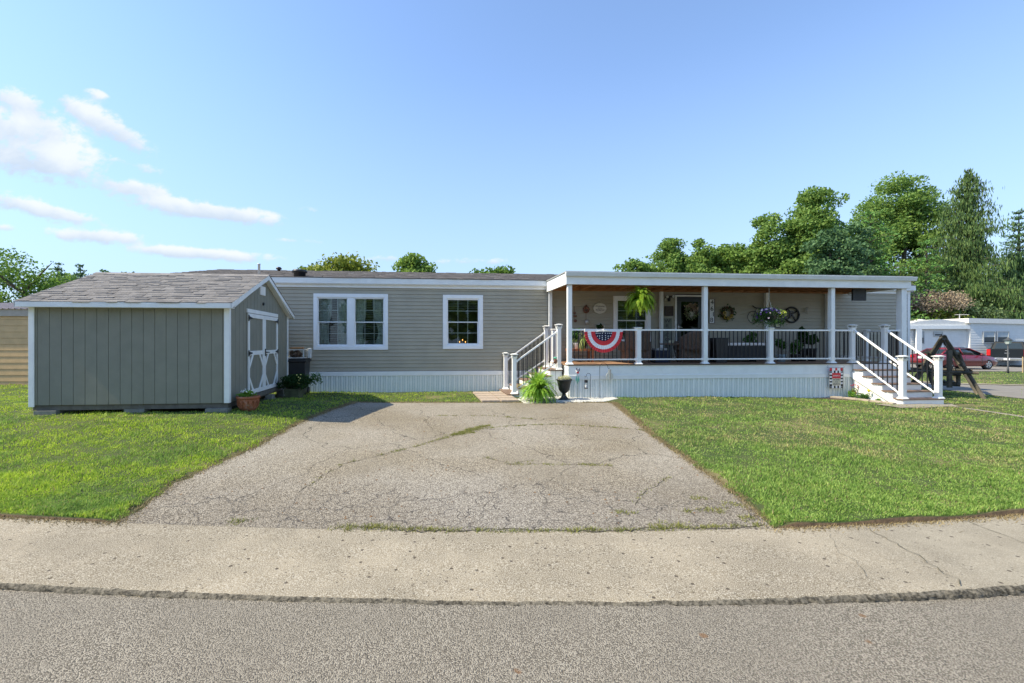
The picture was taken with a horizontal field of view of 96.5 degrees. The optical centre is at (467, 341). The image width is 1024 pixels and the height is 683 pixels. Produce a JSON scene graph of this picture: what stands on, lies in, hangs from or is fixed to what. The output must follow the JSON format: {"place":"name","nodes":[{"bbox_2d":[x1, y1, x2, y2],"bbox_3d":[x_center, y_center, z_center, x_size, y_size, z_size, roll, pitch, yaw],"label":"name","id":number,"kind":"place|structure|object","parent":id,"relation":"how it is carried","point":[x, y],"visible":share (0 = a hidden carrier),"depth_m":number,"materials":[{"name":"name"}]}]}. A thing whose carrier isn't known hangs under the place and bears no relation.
{"place":"outdoors","nodes":[
{"label":"outdoors","id":0,"kind":"place"},
{"bbox_2d":[118,402,771,531],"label":"driveway","id":1,"kind":"structure","parent":0,"point":[273,481],"depth_m":5.56,"materials":[{"name":"concrete"}]},
{"bbox_2d":[227,415,766,533],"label":"weeds","id":2,"kind":"object","parent":1,"relation":"on","point":[475,428],"visible":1,"depth_m":4.18,"materials":[{"name":"green plant"}]},
{"bbox_2d":[146,404,746,524],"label":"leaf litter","id":3,"kind":"object","parent":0,"point":[446,469],"visible":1,"depth_m":5.68,"materials":[{"name":"brown plant"}]},
{"bbox_2d":[0,589,1023,682],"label":"street","id":4,"kind":"structure","parent":0,"point":[49,637],"depth_m":2.65,"materials":[{"name":"grey asphalt"}]},
{"bbox_2d":[0,515,1023,606],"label":"pavement","id":5,"kind":"structure","parent":0,"point":[909,562],"depth_m":3.49,"materials":[{"name":"concrete"}]},
{"bbox_2d":[0,366,1023,527],"bbox_3d":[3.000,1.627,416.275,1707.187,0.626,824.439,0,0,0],"label":"ground","id":6,"kind":"structure","parent":0,"point":[889,519],"depth_m":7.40,"materials":[{"name":"green plant"}]},
{"bbox_2d":[0,303,27,384],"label":"neighbour home","id":7,"kind":"object","parent":6,"relation":"on","point":[13,345],"visible":0.11,"depth_m":15.61,"materials":[{"name":"beige plastic"}]},
{"bbox_2d":[0,248,74,302],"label":"locust tree","id":8,"kind":"object","parent":6,"relation":"on","point":[26,286],"visible":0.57,"depth_m":26.49,"materials":[{"name":"green plant"}]},
{"bbox_2d":[33,410,64,414],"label":"concrete block","id":9,"kind":"structure","parent":6,"relation":"on","point":[46,412],"depth_m":8.37,"materials":[{"name":"grey concrete"}]},
{"bbox_2d":[46,261,68,289],"bbox_3d":[-30.414,-2.094,33.928,2.959,7.773,2.560,0,0,39],"label":"blue pine","id":10,"kind":"object","parent":6,"relation":"on","point":[57,269],"visible":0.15,"depth_m":33.97,"materials":[{"name":"green plant"}]},
{"bbox_2d":[67,263,88,281],"bbox_3d":[-30.477,-2.196,36.164,1.828,7.976,2.304,0,0,11],"label":"dark spruce","id":11,"kind":"object","parent":6,"relation":"on","point":[80,275],"visible":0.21,"depth_m":35.87,"materials":[{"name":"green plant"}]},
{"bbox_2d":[124,409,150,412],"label":"concrete block","id":12,"kind":"structure","parent":6,"relation":"on","point":[136,410],"depth_m":8.56,"materials":[{"name":"grey concrete"}]},
{"bbox_2d":[204,407,231,412],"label":"concrete block","id":13,"kind":"structure","parent":6,"relation":"on","point":[216,410],"depth_m":8.64,"materials":[{"name":"grey concrete"}]},
{"bbox_2d":[236,389,260,410],"bbox_3d":[-4.330,1.148,8.980,0.444,0.435,0.444,0,0,0],"label":"flower pot","id":14,"kind":"object","parent":6,"relation":"on","point":[247,400],"visible":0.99,"depth_m":8.86,"materials":[{"name":"ceramic"}]},
{"bbox_2d":[264,394,274,398],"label":"concrete block","id":15,"kind":"structure","parent":6,"relation":"on","point":[270,396],"depth_m":10.82,"materials":[{"name":"grey concrete"}]},
{"bbox_2d":[276,388,285,395],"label":"concrete block","id":16,"kind":"structure","parent":6,"relation":"on","point":[280,393],"depth_m":12.15,"materials":[{"name":"grey concrete"}]},
{"bbox_2d":[14,272,294,410],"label":"garden shed","id":17,"kind":"structure","parent":16,"relation":"on","point":[107,340],"depth_m":8.60,"materials":[{"name":"grey wood"}]},
{"bbox_2d":[247,313,264,393],"bbox_3d":[-4.676,0.265,10.077,0.046,1.730,0.984,0,0,-6],"label":"door","id":18,"kind":"structure","parent":17,"relation":"in","point":[255,323],"depth_m":10.06,"materials":[{"name":"grey wood"}]},
{"bbox_2d":[265,316,278,389],"bbox_3d":[-4.750,0.265,11.076,0.094,1.730,0.994,0,0,-6],"label":"door","id":19,"kind":"structure","parent":17,"relation":"in","point":[271,323],"depth_m":11.12,"materials":[{"name":"grey wood"}]},
{"bbox_2d":[276,373,322,397],"bbox_3d":[-4.307,1.104,11.527,1.175,0.653,0.693,0,0,0],"label":"planter box","id":20,"kind":"object","parent":6,"relation":"on","point":[296,382],"visible":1,"depth_m":11.43,"materials":[{"name":"green wood"}]},
{"bbox_2d":[288,358,311,393],"bbox_3d":[-4.779,0.981,12.795,0.620,1.018,0.650,0,0,-6],"label":"air conditioner","id":21,"kind":"object","parent":6,"relation":"on","point":[298,365],"visible":0.56,"depth_m":12.54,"materials":[{"name":"black plastic"}]},
{"bbox_2d":[288,349,306,357],"bbox_3d":[-4.800,0.358,12.750,0.504,0.324,0.384,0,0,-6],"label":"milk crate","id":22,"kind":"object","parent":21,"relation":"on","point":[296,353],"visible":0.95,"depth_m":12.67,"materials":[{"name":"plastic"}]},
{"bbox_2d":[301,250,379,271],"bbox_3d":[-8.665,-2.091,30.069,5.495,7.770,4.954,0,0,-31],"label":"yellow maple","id":23,"kind":"object","parent":6,"relation":"on","point":[340,262],"visible":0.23,"depth_m":29.30,"materials":[{"name":"green plant"}]},
{"bbox_2d":[391,252,437,272],"bbox_3d":[-3.755,-2.250,31.922,3.006,8.125,2.763,0,0,-41],"label":"round maple","id":24,"kind":"object","parent":6,"relation":"on","point":[411,262],"visible":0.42,"depth_m":31.51,"materials":[{"name":"green plant"}]},
{"bbox_2d":[480,398,499,402],"bbox_3d":[0.565,1.505,11.636,0.460,0.062,0.460,0,0,-6],"label":"paver","id":25,"kind":"object","parent":6,"relation":"on","point":[483,400],"visible":0.98,"depth_m":11.48,"materials":[{"name":"beige concrete"}]},
{"bbox_2d":[469,265,515,273],"bbox_3d":[1.955,-1.966,33.739,3.325,7.597,3.018,0,0,-38],"label":"tree","id":26,"kind":"object","parent":6,"relation":"on","point":[500,270],"visible":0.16,"depth_m":33.66,"materials":[{"name":"green plant"}]},
{"bbox_2d":[495,395,514,397],"bbox_3d":[1.001,1.506,12.211,0.460,0.062,0.460,0,0,-6],"label":"paver","id":27,"kind":"object","parent":6,"relation":"on","point":[508,396],"visible":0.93,"depth_m":12.21,"materials":[{"name":"beige concrete"}]},
{"bbox_2d":[498,398,518,401],"bbox_3d":[1.052,1.505,11.684,0.460,0.062,0.460,0,0,-6],"label":"paver","id":28,"kind":"object","parent":6,"relation":"on","point":[508,399],"visible":0.98,"depth_m":11.57,"materials":[{"name":"beige concrete"}]},
{"bbox_2d":[0,401,1023,534],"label":"dry grass edge","id":29,"kind":"object","parent":6,"relation":"on","point":[642,427],"visible":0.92,"depth_m":5.21,"materials":[{"name":"plant"}]},
{"bbox_2d":[499,324,562,396],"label":"side stairs","id":30,"kind":"structure","parent":6,"relation":"on","point":[552,369],"depth_m":12.58,"materials":[{"name":"white plastic"}]},
{"bbox_2d":[519,366,558,403],"bbox_3d":[1.797,1.118,11.576,1.118,1.013,1.089,0,0,-6],"label":"potted fern","id":31,"kind":"object","parent":6,"relation":"on","point":[537,390],"visible":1,"depth_m":11.39,"materials":[{"name":"green plant"}]},
{"bbox_2d":[175,263,916,391],"bbox_3d":[2.612,-0.399,18.325,24.040,4.657,8.706,0,0,-6],"label":"mobile home","id":32,"kind":"object","parent":6,"relation":"on","point":[361,331],"visible":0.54,"depth_m":13.90,"materials":[{"name":"beige plastic"}]},
{"bbox_2d":[308,348,311,357],"bbox_3d":[-4.480,0.327,12.920,0.080,0.270,0.200,0,0,-6],"label":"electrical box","id":33,"kind":"object","parent":32,"relation":"attached to","point":[309,352],"depth_m":12.83,"materials":[{"name":"plastic"}]},
{"bbox_2d":[313,293,387,349],"bbox_3d":[-3.469,-0.583,13.604,2.168,1.664,0.253,0,0,-6],"label":"window","id":34,"kind":"structure","parent":32,"relation":"in","point":[351,310],"depth_m":13.58,"materials":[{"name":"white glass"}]},
{"bbox_2d":[443,295,482,348],"bbox_3d":[-0.148,-0.592,13.892,1.220,1.641,0.180,0,0,-6],"label":"window","id":35,"kind":"structure","parent":32,"relation":"in","point":[479,345],"depth_m":13.84,"materials":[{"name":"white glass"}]},
{"bbox_2d":[583,305,589,328],"bbox_3d":[3.690,-0.749,14.136,0.226,0.795,0.124,0,0,-6],"label":"wind chime","id":36,"kind":"object","parent":32,"relation":"attached to","point":[586,311],"visible":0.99,"depth_m":14.12,"materials":[{"name":"metal"}]},
{"bbox_2d":[593,300,605,313],"bbox_3d":[4.133,-1.083,14.220,0.424,0.432,0.024,0,0,-6],"label":"porch sign","id":37,"kind":"object","parent":32,"relation":"attached to","point":[599,308],"visible":1,"depth_m":14.21,"materials":[{"name":"beige paint"}]},
{"bbox_2d":[613,296,650,341],"bbox_3d":[5.177,-0.663,14.414,1.224,1.542,0.180,0,0,-6],"label":"window","id":38,"kind":"structure","parent":32,"relation":"in","point":[647,320],"depth_m":14.36,"materials":[{"name":"white glass"}]},
{"bbox_2d":[663,318,671,358],"bbox_3d":[6.340,-0.072,14.437,0.280,1.330,0.039,0,0,-6],"label":"welcome board","id":39,"kind":"object","parent":32,"relation":"attached to","point":[667,323],"visible":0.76,"depth_m":14.42,"materials":[{"name":"black wood"}]},
{"bbox_2d":[664,306,672,315],"bbox_3d":[6.387,-0.965,14.440,0.280,0.310,0.045,0,0,-6],"label":"wall plaque","id":40,"kind":"object","parent":32,"relation":"attached to","point":[668,310],"depth_m":14.43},
{"bbox_2d":[664,295,674,301],"bbox_3d":[6.377,-1.369,14.386,0.310,0.204,0.150,0,0,-6],"label":"security light","id":41,"kind":"object","parent":32,"relation":"attached to","point":[667,298],"visible":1,"depth_m":14.35,"materials":[{"name":"beige paint"}]},
{"bbox_2d":[677,297,701,340],"bbox_3d":[7.097,-0.420,14.524,0.888,2.019,0.106,0,0,-6],"label":"door","id":42,"kind":"structure","parent":32,"relation":"in","point":[682,323],"depth_m":14.54,"materials":[{"name":"black glass"}]},
{"bbox_2d":[683,303,698,319],"bbox_3d":[7.117,-0.961,14.467,0.537,0.607,0.161,0,0,-6],"label":"door wreath","id":43,"kind":"object","parent":32,"relation":"attached to","point":[693,314],"depth_m":14.46,"materials":[{"name":"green plant"}]},
{"bbox_2d":[709,299,714,322],"bbox_3d":[7.834,-0.971,14.583,0.190,0.777,0.041,0,0,-6],"label":"house number sign","id":44,"kind":"object","parent":32,"relation":"attached to","point":[711,310],"visible":1,"depth_m":14.57,"materials":[{"name":"white wood"}]},
{"bbox_2d":[718,304,735,321],"bbox_3d":[8.338,-0.901,14.596,0.643,0.638,0.149,0,0,-6],"label":"sunflower wreath","id":45,"kind":"object","parent":32,"relation":"attached to","point":[724,313],"visible":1,"depth_m":14.58,"materials":[{"name":"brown plant"}]},
{"bbox_2d":[784,306,799,322],"bbox_3d":[10.582,-0.869,14.847,0.550,0.550,0.063,0,0,-6],"label":"wagon wheel","id":46,"kind":"object","parent":32,"relation":"attached to","point":[792,313],"visible":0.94,"depth_m":14.82,"materials":[{"name":"black metal"}]},
{"bbox_2d":[518,396,617,402],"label":"white stones","id":47,"kind":"object","parent":6,"relation":"on","point":[591,399],"visible":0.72,"depth_m":11.59,"materials":[{"name":"white stone"}]},
{"bbox_2d":[556,375,571,399],"bbox_3d":[2.492,1.188,11.755,0.410,0.644,0.407,0,0,-6],"label":"urn planter","id":48,"kind":"object","parent":47,"relation":"on","point":[564,382],"visible":1,"depth_m":11.64,"materials":[{"name":"stone"}]},
{"bbox_2d":[612,257,653,271],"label":"oak tree","id":49,"kind":"object","parent":6,"relation":"on","point":[632,264],"visible":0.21,"depth_m":51.50,"materials":[{"name":"green plant"}]},
{"bbox_2d":[648,237,688,272],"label":"oak tree","id":50,"kind":"object","parent":6,"relation":"on","point":[672,257],"visible":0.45,"depth_m":51.09,"materials":[{"name":"green plant"}]},
{"bbox_2d":[680,237,723,272],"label":"oak tree","id":51,"kind":"object","parent":6,"relation":"on","point":[701,259],"visible":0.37,"depth_m":49.41,"materials":[{"name":"green plant"}]},
{"bbox_2d":[642,242,807,274],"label":"hedge trees","id":52,"kind":"object","parent":6,"relation":"on","point":[649,263],"visible":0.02,"depth_m":55.40,"materials":[{"name":"green plant"}]},
{"bbox_2d":[711,242,749,273],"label":"oak tree","id":53,"kind":"object","parent":6,"relation":"on","point":[727,254],"visible":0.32,"depth_m":49.38,"materials":[{"name":"green plant"}]},
{"bbox_2d":[546,271,917,397],"bbox_3d":[7.603,-0.043,13.529,10.296,3.647,2.145,0,0,-6],"label":"covered porch","id":54,"kind":"object","parent":6,"relation":"on","point":[769,376],"visible":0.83,"depth_m":12.63,"materials":[{"name":"white wood"}]},
{"bbox_2d":[566,349,594,361],"bbox_3d":[3.388,0.414,13.721,0.763,0.397,0.400,0,0,-6],"label":"plant bench","id":55,"kind":"object","parent":54,"relation":"on","point":[584,350],"visible":0.52,"depth_m":13.57,"materials":[{"name":"orange wood"}]},
{"bbox_2d":[572,328,579,348],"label":"leafy pot plant","id":56,"kind":"object","parent":55,"relation":"on","point":[576,339],"visible":0.59,"depth_m":13.61,"materials":[{"name":"green plant"}]},
{"bbox_2d":[572,333,589,350],"bbox_3d":[3.471,0.012,13.627,0.770,0.593,0.814,0,0,-6],"label":"spider plant","id":57,"kind":"object","parent":55,"relation":"on","point":[584,344],"visible":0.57,"depth_m":13.58,"materials":[{"name":"green plant"}]},
{"bbox_2d":[584,329,622,352],"bbox_3d":[3.656,-0.018,12.228,1.076,0.647,0.065,0,0,-6],"label":"bunting flag","id":58,"kind":"object","parent":54,"relation":"attached to","point":[603,341],"visible":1,"depth_m":12.22,"materials":[{"name":"fabric"}]},
{"bbox_2d":[618,331,650,362],"bbox_3d":[4.820,0.152,13.007,0.810,0.923,0.662,0,0,-6],"label":"wicker chair","id":59,"kind":"object","parent":54,"relation":"on","point":[631,346],"visible":0.56,"depth_m":12.80,"materials":[{"name":"brown wicker"}]},
{"bbox_2d":[624,285,656,315],"bbox_3d":[4.709,-1.131,12.456,0.857,0.918,0.854,0,0,-6],"label":"hanging fern","id":60,"kind":"object","parent":54,"relation":"hanging from","point":[640,300],"visible":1,"depth_m":12.26,"materials":[{"name":"green plant"}]},
{"bbox_2d":[650,348,669,362],"bbox_3d":[5.601,0.403,13.285,0.477,0.420,0.338,0,0,-6],"label":"storage tote","id":61,"kind":"object","parent":54,"relation":"on","point":[661,355],"visible":0.75,"depth_m":13.13,"materials":[{"name":"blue plastic"}]},
{"bbox_2d":[660,343,680,362],"bbox_3d":[5.960,0.332,13.421,0.600,0.568,0.600,0,0,-6],"label":"side table","id":62,"kind":"object","parent":54,"relation":"on","point":[669,344],"visible":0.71,"depth_m":13.23,"materials":[{"name":"brown wicker"}]},
{"bbox_2d":[674,331,708,362],"bbox_3d":[6.596,0.137,13.297,0.890,0.953,0.692,0,0,9],"label":"wicker chair","id":63,"kind":"object","parent":54,"relation":"on","point":[690,345],"visible":0.43,"depth_m":13.10,"materials":[{"name":"brown wicker"}]},
{"bbox_2d":[710,338,728,362],"bbox_3d":[7.316,0.252,13.272,0.421,0.722,0.360,0,0,-6],"label":"wicker chair","id":64,"kind":"object","parent":54,"relation":"on","point":[719,349],"visible":0.8,"depth_m":13.12,"materials":[{"name":"black wicker"}]},
{"bbox_2d":[727,343,765,359],"bbox_3d":[8.294,0.298,13.911,1.254,0.530,0.680,0,0,-6],"label":"outdoor sofa","id":65,"kind":"object","parent":54,"relation":"on","point":[747,350],"visible":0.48,"depth_m":13.58,"materials":[{"name":"wicker"}]},
{"bbox_2d":[742,332,756,360],"bbox_3d":[8.810,0.154,14.151,0.487,0.918,0.441,0,0,-6],"label":"porch plant","id":66,"kind":"object","parent":54,"relation":"on","point":[751,337],"visible":0.45,"depth_m":14.16,"materials":[{"name":"green plant"}]},
{"bbox_2d":[749,300,788,327],"bbox_3d":[8.528,-0.985,12.836,1.010,1.209,0.700,0,0,-6],"label":"petunia basket","id":67,"kind":"object","parent":54,"relation":"hanging from","point":[765,314],"visible":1,"depth_m":12.71,"materials":[{"name":"purple plastic"}]},
{"bbox_2d":[775,339,786,361],"bbox_3d":[9.475,0.247,13.768,0.332,0.733,0.339,0,0,-39],"label":"porch plant","id":68,"kind":"object","parent":54,"relation":"on","point":[779,360],"visible":0.52,"depth_m":13.70,"materials":[{"name":"green plant"}]},
{"bbox_2d":[790,339,802,361],"bbox_3d":[10.111,0.270,14.020,0.360,0.687,0.477,0,0,42],"label":"porch plant","id":69,"kind":"object","parent":54,"relation":"on","point":[795,350],"visible":0.7,"depth_m":13.97,"materials":[{"name":"green plant"}]},
{"bbox_2d":[796,326,807,360],"bbox_3d":[10.518,0.057,14.268,0.359,1.113,0.342,0,0,-6],"label":"porch plant","id":70,"kind":"object","parent":54,"relation":"on","point":[806,333],"visible":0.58,"depth_m":14.21,"materials":[{"name":"green plant"}]},
{"bbox_2d":[806,334,818,360],"bbox_3d":[10.716,0.177,14.185,0.515,0.872,0.339,0,0,-41],"label":"porch plant","id":71,"kind":"object","parent":54,"relation":"on","point":[810,343],"visible":0.67,"depth_m":14.11,"materials":[{"name":"green plant"}]},
{"bbox_2d":[851,288,865,300],"bbox_3d":[11.397,-1.390,13.255,0.425,0.401,0.050,0,0,-6],"label":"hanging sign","id":72,"kind":"object","parent":54,"relation":"hanging from","point":[858,294],"visible":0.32,"depth_m":13.23,"materials":[{"name":"black metal"}]},
{"bbox_2d":[739,211,805,273],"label":"sycamore tree","id":73,"kind":"object","parent":6,"relation":"on","point":[769,256],"visible":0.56,"depth_m":46.05,"materials":[{"name":"green plant"}]},
{"bbox_2d":[778,185,867,274],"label":"sycamore tree","id":74,"kind":"object","parent":6,"relation":"on","point":[798,229],"visible":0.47,"depth_m":44.84,"materials":[{"name":"green plant"}]},
{"bbox_2d":[799,225,870,275],"bbox_3d":[32.317,-3.974,40.310,5.090,12.265,4.879,0,0,45],"label":"dark maple","id":75,"kind":"object","parent":6,"relation":"on","point":[830,261],"visible":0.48,"depth_m":39.41,"materials":[{"name":"green plant"}]},
{"bbox_2d":[827,367,843,387],"bbox_3d":[10.343,1.163,12.784,0.540,0.964,0.011,0,0,-6],"label":"garden flag","id":76,"kind":"object","parent":6,"relation":"on","point":[836,377],"visible":1,"depth_m":12.78,"materials":[{"name":"white fabric"}]},
{"bbox_2d":[848,384,858,397],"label":"flower plant","id":77,"kind":"object","parent":6,"relation":"on","point":[852,395],"visible":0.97,"depth_m":12.74,"materials":[{"name":"green plant"}]},
{"bbox_2d":[843,221,884,275],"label":"dark maple","id":78,"kind":"object","parent":6,"relation":"on","point":[860,237],"visible":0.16,"depth_m":41.53,"materials":[{"name":"green plant"}]},
{"bbox_2d":[857,389,870,398],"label":"flower plant","id":79,"kind":"object","parent":6,"relation":"on","point":[862,396],"visible":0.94,"depth_m":12.43,"materials":[{"name":"green plant"}]},
{"bbox_2d":[846,324,945,403],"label":"porch stairs","id":80,"kind":"structure","parent":6,"relation":"on","point":[884,382],"depth_m":12.21,"materials":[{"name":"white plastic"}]},
{"bbox_2d":[852,209,942,320],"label":"white pine","id":81,"kind":"object","parent":6,"relation":"on","point":[871,240],"visible":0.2,"depth_m":42.08,"materials":[{"name":"green plant"}]},
{"bbox_2d":[845,169,955,292],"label":"sycamore tree","id":82,"kind":"object","parent":6,"relation":"on","point":[909,212],"visible":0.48,"depth_m":50.33,"materials":[{"name":"green plant"}]},
{"bbox_2d":[880,241,928,291],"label":"hedge trees","id":83,"kind":"object","parent":6,"relation":"on","point":[900,258],"depth_m":52.92,"materials":[{"name":"green plant"}]},
{"bbox_2d":[898,238,974,318],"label":"white pine","id":84,"kind":"object","parent":6,"relation":"on","point":[926,269],"visible":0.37,"depth_m":43.56,"materials":[{"name":"green plant"}]},
{"bbox_2d":[910,289,975,319],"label":"dead juniper","id":85,"kind":"object","parent":6,"relation":"on","point":[955,299],"visible":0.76,"depth_m":41.88,"materials":[{"name":"brown plant"}]},
{"bbox_2d":[910,306,976,320],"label":"juniper bush","id":86,"kind":"object","parent":6,"relation":"on","point":[944,315],"visible":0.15,"depth_m":42.48,"materials":[{"name":"green plant"}]},
{"bbox_2d":[908,335,986,398],"bbox_3d":[14.963,0.785,14.324,1.752,1.976,2.064,0,0,44],"label":"log swing","id":87,"kind":"object","parent":6,"relation":"on","point":[951,355],"visible":0.74,"depth_m":13.59,"materials":[{"name":"brown wood"}]},
{"bbox_2d":[926,340,960,385],"bbox_3d":[14.972,0.643,14.360,0.762,1.422,1.260,0,0,44],"label":"swing bench","id":88,"kind":"object","parent":87,"relation":"hanging from","point":[956,379],"visible":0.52,"depth_m":13.98,"materials":[{"name":"brown wood"}]},
{"bbox_2d":[910,281,1011,318],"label":"juniper bush","id":89,"kind":"object","parent":6,"relation":"on","point":[975,309],"visible":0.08,"depth_m":42.24,"materials":[{"name":"brown plant"}]},
{"bbox_2d":[901,168,1023,318],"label":"norway spruce","id":90,"kind":"object","parent":6,"relation":"on","point":[968,253],"visible":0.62,"depth_m":44.01,"materials":[{"name":"green plant"}]},
{"bbox_2d":[910,364,1021,370],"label":"neighbour drive","id":91,"kind":"structure","parent":6,"relation":"on","point":[997,368],"depth_m":31.80,"materials":[{"name":"asphalt"}]},
{"bbox_2d":[910,347,997,369],"bbox_3d":[32.641,1.104,30.600,4.845,1.470,2.140,0,0,-6],"label":"red sedan","id":92,"kind":"object","parent":91,"relation":"on","point":[971,357],"visible":0.5,"depth_m":29.88,"materials":[{"name":"paint"}]},
{"bbox_2d":[987,341,1023,360],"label":"pickup truck","id":93,"kind":"object","parent":91,"relation":"on","point":[998,350],"visible":0.66,"depth_m":34.42,"materials":[{"name":"black paint"}]},
{"bbox_2d":[910,314,1023,364],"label":"white home","id":94,"kind":"object","parent":6,"relation":"on","point":[981,335],"visible":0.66,"depth_m":37.00,"materials":[{"name":"white metal"}]},
{"bbox_2d":[933,332,942,335],"bbox_3d":[38.513,-0.611,37.230,0.749,0.389,0.060,0,0,0],"label":"window","id":95,"kind":"structure","parent":94,"relation":"in","point":[934,333],"depth_m":37.23,"materials":[{"name":"grey glass"}]},
{"bbox_2d":[983,331,995,342],"bbox_3d":[42.357,-0.347,36.950,0.999,0.971,0.060,0,0,0],"label":"window","id":96,"kind":"structure","parent":94,"relation":"in","point":[988,336],"depth_m":36.95,"materials":[{"name":"grey glass"}]},
{"bbox_2d":[996,331,1008,340],"bbox_3d":[43.467,-0.347,36.950,0.999,0.971,0.060,0,0,0],"label":"window","id":97,"kind":"structure","parent":94,"relation":"in","point":[1000,335],"depth_m":36.95,"materials":[{"name":"grey glass"}]},
{"bbox_2d":[958,407,1023,416],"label":"edging strip","id":98,"kind":"object","parent":6,"relation":"on","point":[994,412],"visible":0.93,"depth_m":10.36,"materials":[{"name":"concrete"}]},
{"bbox_2d":[961,383,1023,384],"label":"kerb strip","id":99,"kind":"object","parent":6,"relation":"on","point":[997,384],"visible":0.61,"depth_m":17.88,"materials":[{"name":"concrete"}]},
{"bbox_2d":[992,208,1023,275],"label":"dark fir","id":100,"kind":"object","parent":6,"relation":"on","point":[1019,248],"visible":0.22,"depth_m":53.98,"materials":[{"name":"green plant"}]},
{"bbox_2d":[1004,337,1011,372],"bbox_3d":[30.876,0.792,26.000,0.440,2.094,0.381,0,0,0],"label":"lamp post","id":101,"kind":"object","parent":6,"relation":"on","point":[1007,340],"visible":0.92,"depth_m":25.97,"materials":[{"name":"white metal"}]},
{"bbox_2d":[994,251,1023,318],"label":"norway spruce","id":102,"kind":"object","parent":6,"relation":"on","point":[1018,270],"visible":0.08,"depth_m":45.49,"materials":[{"name":"green plant"}]},
{"bbox_2d":[0,0,1023,302],"label":"sky","id":103,"kind":"structure","parent":0,"point":[138,136],"materials":[{"name":"blue"}]},
{"bbox_2d":[877,403,958,407],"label":"path","id":104,"kind":"structure","parent":0,"point":[922,405],"depth_m":11.29,"materials":[{"name":"concrete"}]},
{"bbox_2d":[918,382,933,388],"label":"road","id":105,"kind":"structure","parent":0,"point":[929,385],"depth_m":17.32,"materials":[{"name":"grey asphalt"}]},
{"bbox_2d":[943,384,1023,397],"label":"road","id":106,"kind":"structure","parent":0,"point":[1007,391],"depth_m":15.79,"materials":[{"name":"concrete"}]},
{"label":"tall shepherd hook","id":107,"kind":"object","parent":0,"visible":0},
{"bbox_2d":[606,370,612,379],"bbox_3d":[3.771,0.884,12.073,0.200,0.279,0.025,0,0,-6],"label":"wooden ornament","id":108,"kind":"object","parent":107,"relation":"hanging from","point":[609,375],"visible":1,"depth_m":12.07,"materials":[{"name":"beige paint"}]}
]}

